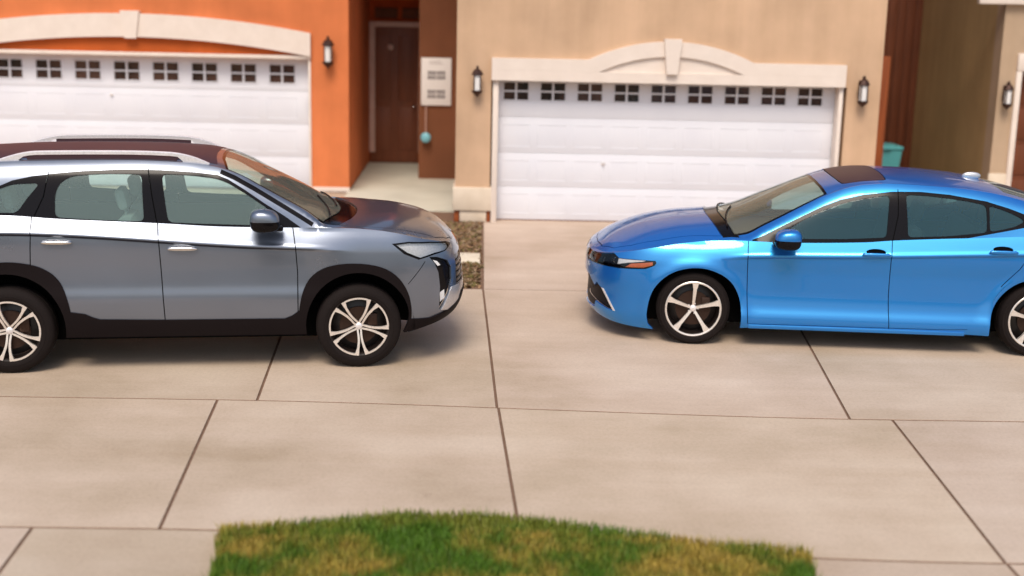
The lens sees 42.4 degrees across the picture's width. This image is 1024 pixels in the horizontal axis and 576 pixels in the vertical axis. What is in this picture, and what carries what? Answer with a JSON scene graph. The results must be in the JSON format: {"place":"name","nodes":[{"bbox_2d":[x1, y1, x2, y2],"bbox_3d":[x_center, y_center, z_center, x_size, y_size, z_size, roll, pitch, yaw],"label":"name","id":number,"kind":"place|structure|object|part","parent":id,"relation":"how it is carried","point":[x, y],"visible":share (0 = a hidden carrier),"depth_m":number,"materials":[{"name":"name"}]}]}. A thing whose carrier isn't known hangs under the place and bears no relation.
{"place":"outdoors","nodes":[
{"label":"outdoors","id":0,"kind":"place"},
{"bbox_2d":[345,162,454,211],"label":"porch floor","id":1,"kind":"structure","parent":0,"point":[399,182],"depth_m":20.76,"materials":[{"name":"concrete"}]},
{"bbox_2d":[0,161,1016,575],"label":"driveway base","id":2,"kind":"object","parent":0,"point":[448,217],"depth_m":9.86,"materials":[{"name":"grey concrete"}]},
{"bbox_2d":[0,0,369,191],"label":"orange house","id":3,"kind":"structure","parent":2,"relation":"on","point":[258,80],"depth_m":19.96,"materials":[{"name":"paint"}]},
{"bbox_2d":[0,53,309,187],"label":"garage door","id":4,"kind":"structure","parent":3,"relation":"in","point":[257,108],"depth_m":20.04,"materials":[{"name":"white paint"}]},
{"bbox_2d":[322,36,333,68],"bbox_3d":[-2.736,-3.506,19.643,0.184,0.493,0.221,1,13,-1],"label":"wall lantern","id":5,"kind":"object","parent":3,"relation":"attached to","point":[327,44],"depth_m":19.58,"materials":[{"name":"white glass"}]},
{"bbox_2d":[442,220,482,287],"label":"mulch","id":6,"kind":"object","parent":2,"relation":"on","point":[462,227],"visible":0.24,"depth_m":16.23,"materials":[{"name":"brown gravel"}]},
{"bbox_2d":[459,253,479,264],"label":"paver slab","id":7,"kind":"structure","parent":6,"relation":"on","point":[471,257],"depth_m":15.24,"materials":[{"name":"beige concrete"}]},
{"bbox_2d":[462,263,483,283],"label":"weeds","id":8,"kind":"object","parent":6,"relation":"on","point":[472,277],"visible":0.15,"depth_m":14.32,"materials":[{"name":"green plant"}]},
{"bbox_2d":[369,0,887,221],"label":"tan house","id":9,"kind":"structure","parent":2,"relation":"on","point":[599,110],"depth_m":17.76,"materials":[{"name":"paint"}]},
{"bbox_2d":[370,27,418,162],"bbox_3d":[-2.099,-3.428,23.513,0.850,2.380,0.129,1,13,-1],"label":"front door","id":10,"kind":"structure","parent":9,"relation":"in","point":[396,49],"depth_m":23.50,"materials":[{"name":"brown wood"}]},
{"bbox_2d":[421,58,451,105],"bbox_3d":[-1.231,-3.350,21.436,0.490,0.765,0.032,1,13,-1],"label":"notice board","id":11,"kind":"object","parent":9,"relation":"attached to","point":[435,81],"visible":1,"depth_m":21.42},
{"bbox_2d":[420,107,430,142],"bbox_3d":[-1.405,-2.671,21.508,0.142,0.612,0.136,12,16,40],"label":"hanging ornament","id":12,"kind":"object","parent":11,"relation":"hanging from","point":[425,137],"visible":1,"depth_m":21.52,"materials":[{"name":"blue ceramic"}]},
{"bbox_2d":[472,65,482,96],"bbox_3d":[-0.455,-2.715,17.345,0.156,0.418,0.187,1,13,-1],"label":"wall lantern","id":13,"kind":"object","parent":9,"relation":"attached to","point":[477,73],"depth_m":17.29,"materials":[{"name":"white glass"}]},
{"bbox_2d":[496,80,835,221],"bbox_3d":[2.084,-1.824,17.907,4.580,1.899,0.084,1,13,-1],"label":"garage door","id":14,"kind":"structure","parent":9,"relation":"in","point":[567,151],"depth_m":17.87,"materials":[{"name":"white paint"}]},
{"bbox_2d":[857,76,869,107],"bbox_3d":[4.650,-2.598,17.479,0.161,0.431,0.193,1,13,-1],"label":"wall lantern","id":15,"kind":"object","parent":9,"relation":"attached to","point":[863,88],"depth_m":17.43,"materials":[{"name":"white glass"}]},
{"bbox_2d":[909,0,1023,190],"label":"beige house","id":16,"kind":"structure","parent":2,"relation":"on","point":[971,60],"depth_m":20.01,"materials":[{"name":"beige paint"}]},
{"bbox_2d":[883,0,923,166],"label":"board gate","id":17,"kind":"structure","parent":16,"relation":"attached to","point":[903,33],"depth_m":22.47,"materials":[{"name":"brown wood"}]},
{"bbox_2d":[1002,81,1013,109],"bbox_3d":[7.102,-2.758,18.914,0.156,0.418,0.187,1,13,-1],"label":"wall lantern","id":18,"kind":"object","parent":16,"relation":"attached to","point":[1007,94],"depth_m":18.86,"materials":[{"name":"white glass"}]},
{"bbox_2d":[1011,71,1023,190],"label":"garage door","id":19,"kind":"structure","parent":16,"relation":"in","point":[1017,180],"depth_m":19.39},
{"bbox_2d":[201,506,821,575],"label":"grass","id":20,"kind":"structure","parent":0,"point":[650,552],"depth_m":7.16,"materials":[{"name":"green plant"}]},
{"bbox_2d":[0,186,1023,575],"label":"driveway","id":21,"kind":"structure","parent":0,"point":[738,432],"depth_m":9.23,"materials":[{"name":"concrete"}]},
{"bbox_2d":[0,134,463,372],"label":"suv car","id":22,"kind":"object","parent":21,"relation":"on","point":[275,252],"visible":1,"depth_m":10.52,"materials":[{"name":"silver metal"}]},
{"bbox_3d":[-3.243,-0.333,10.342,0.993,1.175,0.207,-1,13,-8],"label":"door","id":23,"kind":"part","parent":22,"relation":"part of","materials":[{"name":"silver metal"}]},
{"bbox_3d":[-3.473,-0.679,11.881,0.993,1.175,0.207,-1,13,-8],"label":"door","id":24,"kind":"part","parent":22,"relation":"part of","materials":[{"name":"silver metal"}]},
{"bbox_3d":[-2.269,-0.341,10.488,1.178,1.174,0.205,-1,13,-8],"label":"door","id":25,"kind":"part","parent":22,"relation":"part of","materials":[{"name":"silver metal"}]},
{"bbox_3d":[-2.497,-0.686,12.021,1.178,1.174,0.205,-1,13,-8],"label":"door","id":26,"kind":"part","parent":22,"relation":"part of","materials":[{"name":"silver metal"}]},
{"bbox_2d":[585,165,1023,354],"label":"sedan car","id":27,"kind":"object","parent":21,"relation":"on","point":[880,249],"visible":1,"depth_m":11.58,"materials":[{"name":"blue paint"}]},
{"bbox_3d":[2.812,-0.609,13.156,1.284,1.183,0.210,3,13,6],"label":"door","id":28,"kind":"part","parent":27,"relation":"part of","materials":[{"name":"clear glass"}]},
{"bbox_3d":[2.708,-0.262,11.581,1.278,1.183,0.232,2,13,3],"label":"door","id":29,"kind":"part","parent":27,"relation":"part of","materials":[{"name":"blue paint"}]},
{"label":"door","id":30,"kind":"part","parent":27,"relation":"part of","materials":[{"name":"blue paint"}]},
{"bbox_3d":[4.776,-0.810,12.148,0.922,0.345,1.240,2,13,3],"label":"rear window","id":31,"kind":"part","parent":27,"relation":"part of","materials":[{"name":"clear glass"}]},
{"bbox_3d":[4.284,-0.594,11.444,0.290,0.204,0.074,2,13,3],"label":"quarter window","id":32,"kind":"part","parent":27,"relation":"part of","materials":[{"name":"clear glass"}]},
{"label":"side yard ground","id":33,"kind":"structure","parent":0,"visible":0},
{"bbox_2d":[874,56,890,165],"bbox_3d":[5.200,-2.310,19.613,0.660,2.250,0.095,1,13,-1],"label":"board screen","id":34,"kind":"object","parent":33,"relation":"on","point":[882,110],"visible":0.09,"depth_m":19.50,"materials":[{"name":"brown wood"}]},
{"bbox_2d":[882,143,903,166],"bbox_3d":[5.938,-1.941,21.420,0.600,0.780,0.660,1,13,-1],"label":"wheeled bin","id":35,"kind":"object","parent":33,"relation":"on","point":[892,152],"visible":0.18,"depth_m":21.11,"materials":[{"name":"teal plastic"}]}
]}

